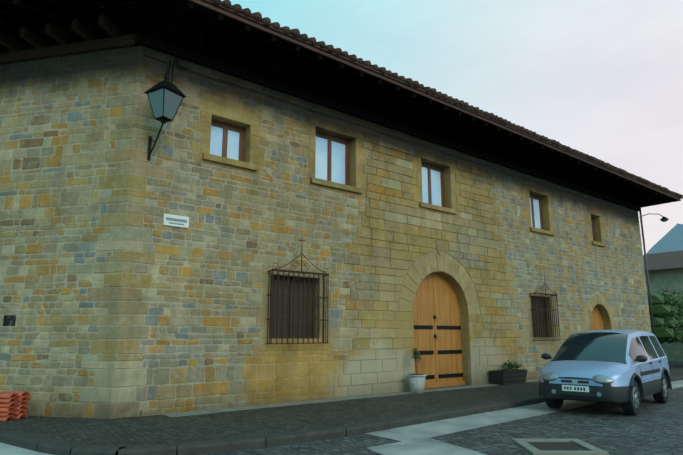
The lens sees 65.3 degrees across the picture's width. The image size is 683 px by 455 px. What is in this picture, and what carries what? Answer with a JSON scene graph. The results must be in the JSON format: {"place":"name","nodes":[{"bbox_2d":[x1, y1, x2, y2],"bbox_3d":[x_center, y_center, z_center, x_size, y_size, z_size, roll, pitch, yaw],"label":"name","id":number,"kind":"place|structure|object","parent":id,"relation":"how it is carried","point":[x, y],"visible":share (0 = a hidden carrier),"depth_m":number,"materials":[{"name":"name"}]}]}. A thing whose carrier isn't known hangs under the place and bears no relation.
{"place":"outdoors","nodes":[
{"label":"outdoors","id":0,"kind":"place"},
{"bbox_2d":[0,364,682,450],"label":"pavement slab","id":1,"kind":"structure","parent":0,"point":[145,430],"depth_m":9.40,"materials":[{"name":"stone"}]},
{"bbox_2d":[0,391,29,420],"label":"stacked roof tiles","id":2,"kind":"object","parent":1,"relation":"on","point":[11,407],"visible":1,"depth_m":9.41,"materials":[{"name":"ceramic"}]},
{"bbox_2d":[0,45,651,418],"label":"house stone walls","id":3,"kind":"structure","parent":1,"relation":"on","point":[118,299],"depth_m":11.53,"materials":[{"name":"beige stone"}]},
{"bbox_2d":[163,213,188,227],"bbox_3d":[-3.329,-0.133,10.751,0.520,0.230,0.025,9,-15,-38],"label":"street name plaque","id":4,"kind":"object","parent":3,"relation":"attached to","point":[175,220],"visible":0.98,"depth_m":10.74,"materials":[{"name":"white"}]},
{"bbox_2d":[0,0,682,210],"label":"roof and eaves","id":5,"kind":"structure","parent":3,"relation":"on","point":[228,38],"depth_m":12.77,"materials":[{"name":"brown wood"}]},
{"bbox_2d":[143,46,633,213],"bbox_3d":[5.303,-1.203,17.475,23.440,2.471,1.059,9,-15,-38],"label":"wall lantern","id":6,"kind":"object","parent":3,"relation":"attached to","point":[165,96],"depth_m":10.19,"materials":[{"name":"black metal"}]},
{"bbox_2d":[210,119,595,240],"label":"windows","id":7,"kind":"structure","parent":3,"relation":"attached to","point":[332,158],"depth_m":14.10,"materials":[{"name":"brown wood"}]},
{"bbox_2d":[202,153,605,246],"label":"window sills","id":8,"kind":"structure","parent":3,"relation":"attached to","point":[237,163],"depth_m":13.47,"materials":[{"name":"stone"}]},
{"bbox_2d":[265,240,560,343],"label":"window grilles","id":9,"kind":"object","parent":3,"relation":"attached to","point":[292,309],"visible":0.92,"depth_m":12.45,"materials":[{"name":"black metal"}]},
{"bbox_2d":[413,273,464,388],"bbox_3d":[2.711,2.964,15.597,2.420,3.278,0.160,9,-15,-38],"label":"arched door","id":10,"kind":"structure","parent":3,"relation":"attached to","point":[437,327],"depth_m":15.65,"materials":[{"name":"brown wood"}]},
{"bbox_2d":[436,240,443,254],"bbox_3d":[2.908,0.607,15.778,0.320,0.430,0.058,9,-15,-38],"label":"carved stone shield","id":11,"kind":"object","parent":3,"relation":"attached to","point":[439,247],"visible":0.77,"depth_m":15.74,"materials":[{"name":"beige stone"}]},
{"bbox_2d":[591,306,603,329],"bbox_3d":[10.216,4.442,21.519,1.674,2.626,0.070,9,-15,-38],"label":"arched door","id":12,"kind":"structure","parent":3,"relation":"attached to","point":[596,321],"depth_m":21.85,"materials":[{"name":"brown wood"}]},
{"bbox_2d":[639,206,668,334],"bbox_3d":[15.042,2.735,25.127,1.954,7.500,0.380,4,-12,-21],"label":"street lamp","id":13,"kind":"object","parent":3,"relation":"attached to","point":[663,219],"visible":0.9,"depth_m":24.90,"materials":[{"name":"grey metal"}]},
{"bbox_2d":[162,379,539,416],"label":"wall base flagstones","id":14,"kind":"object","parent":1,"relation":"on","point":[189,413],"depth_m":11.91,"materials":[{"name":"grey stone"}]},
{"bbox_2d":[407,348,425,393],"bbox_3d":[1.953,3.700,13.845,0.487,1.142,0.500,9,-15,-38],"label":"potted plant","id":15,"kind":"object","parent":1,"relation":"on","point":[417,383],"visible":1,"depth_m":13.64,"materials":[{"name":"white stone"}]},
{"bbox_2d":[488,360,527,384],"bbox_3d":[5.124,4.441,16.428,1.300,0.711,0.599,9,-15,-38],"label":"planter box","id":16,"kind":"object","parent":1,"relation":"on","point":[508,375],"visible":1,"depth_m":16.17,"materials":[{"name":"black wood"}]},
{"bbox_2d":[115,361,682,454],"bbox_3d":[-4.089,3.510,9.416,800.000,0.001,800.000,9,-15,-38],"label":"street ground","id":17,"kind":"structure","parent":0,"point":[653,427],"depth_m":8.55,"materials":[{"name":"grey stone"}]},
{"bbox_2d":[0,375,682,454],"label":"kerb stones","id":18,"kind":"object","parent":17,"relation":"on","point":[31,442],"visible":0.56,"depth_m":7.79,"materials":[{"name":"grey stone"}]},
{"bbox_2d":[0,380,682,454],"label":"concrete street bands","id":19,"kind":"object","parent":17,"relation":"on","point":[416,439],"visible":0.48,"depth_m":8.88,"materials":[{"name":"grey concrete"}]},
{"bbox_2d":[511,438,608,454],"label":"frame","id":20,"kind":"object","parent":17,"relation":"on","point":[532,446],"visible":0.85,"depth_m":7.58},
{"bbox_2d":[539,329,671,414],"bbox_3d":[6.169,3.237,12.393,2.200,1.714,4.502,-10,-15,41],"label":"parked car","id":21,"kind":"object","parent":17,"relation":"on","point":[627,369],"visible":1,"depth_m":11.27,"materials":[{"name":"blue paint"}]},
{"bbox_2d":[643,250,682,361],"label":"background building","id":22,"kind":"structure","parent":17,"relation":"on","point":[665,270],"depth_m":33.78,"materials":[{"name":"concrete"}]},
{"bbox_2d":[647,288,682,344],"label":"garden hedge","id":23,"kind":"object","parent":22,"relation":"attached to","point":[667,307],"visible":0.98,"depth_m":25.87,"materials":[{"name":"green plant"}]},
{"bbox_2d":[221,0,682,254],"label":"sky","id":24,"kind":"structure","parent":0,"point":[600,79],"materials":[{"name":"white"}]},
{"bbox_2d":[647,223,682,253],"bbox_3d":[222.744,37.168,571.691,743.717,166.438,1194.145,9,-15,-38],"label":"distant hills","id":25,"kind":"structure","parent":0,"point":[671,240],"depth_m":779.12,"materials":[{"name":"blue"}]}
]}

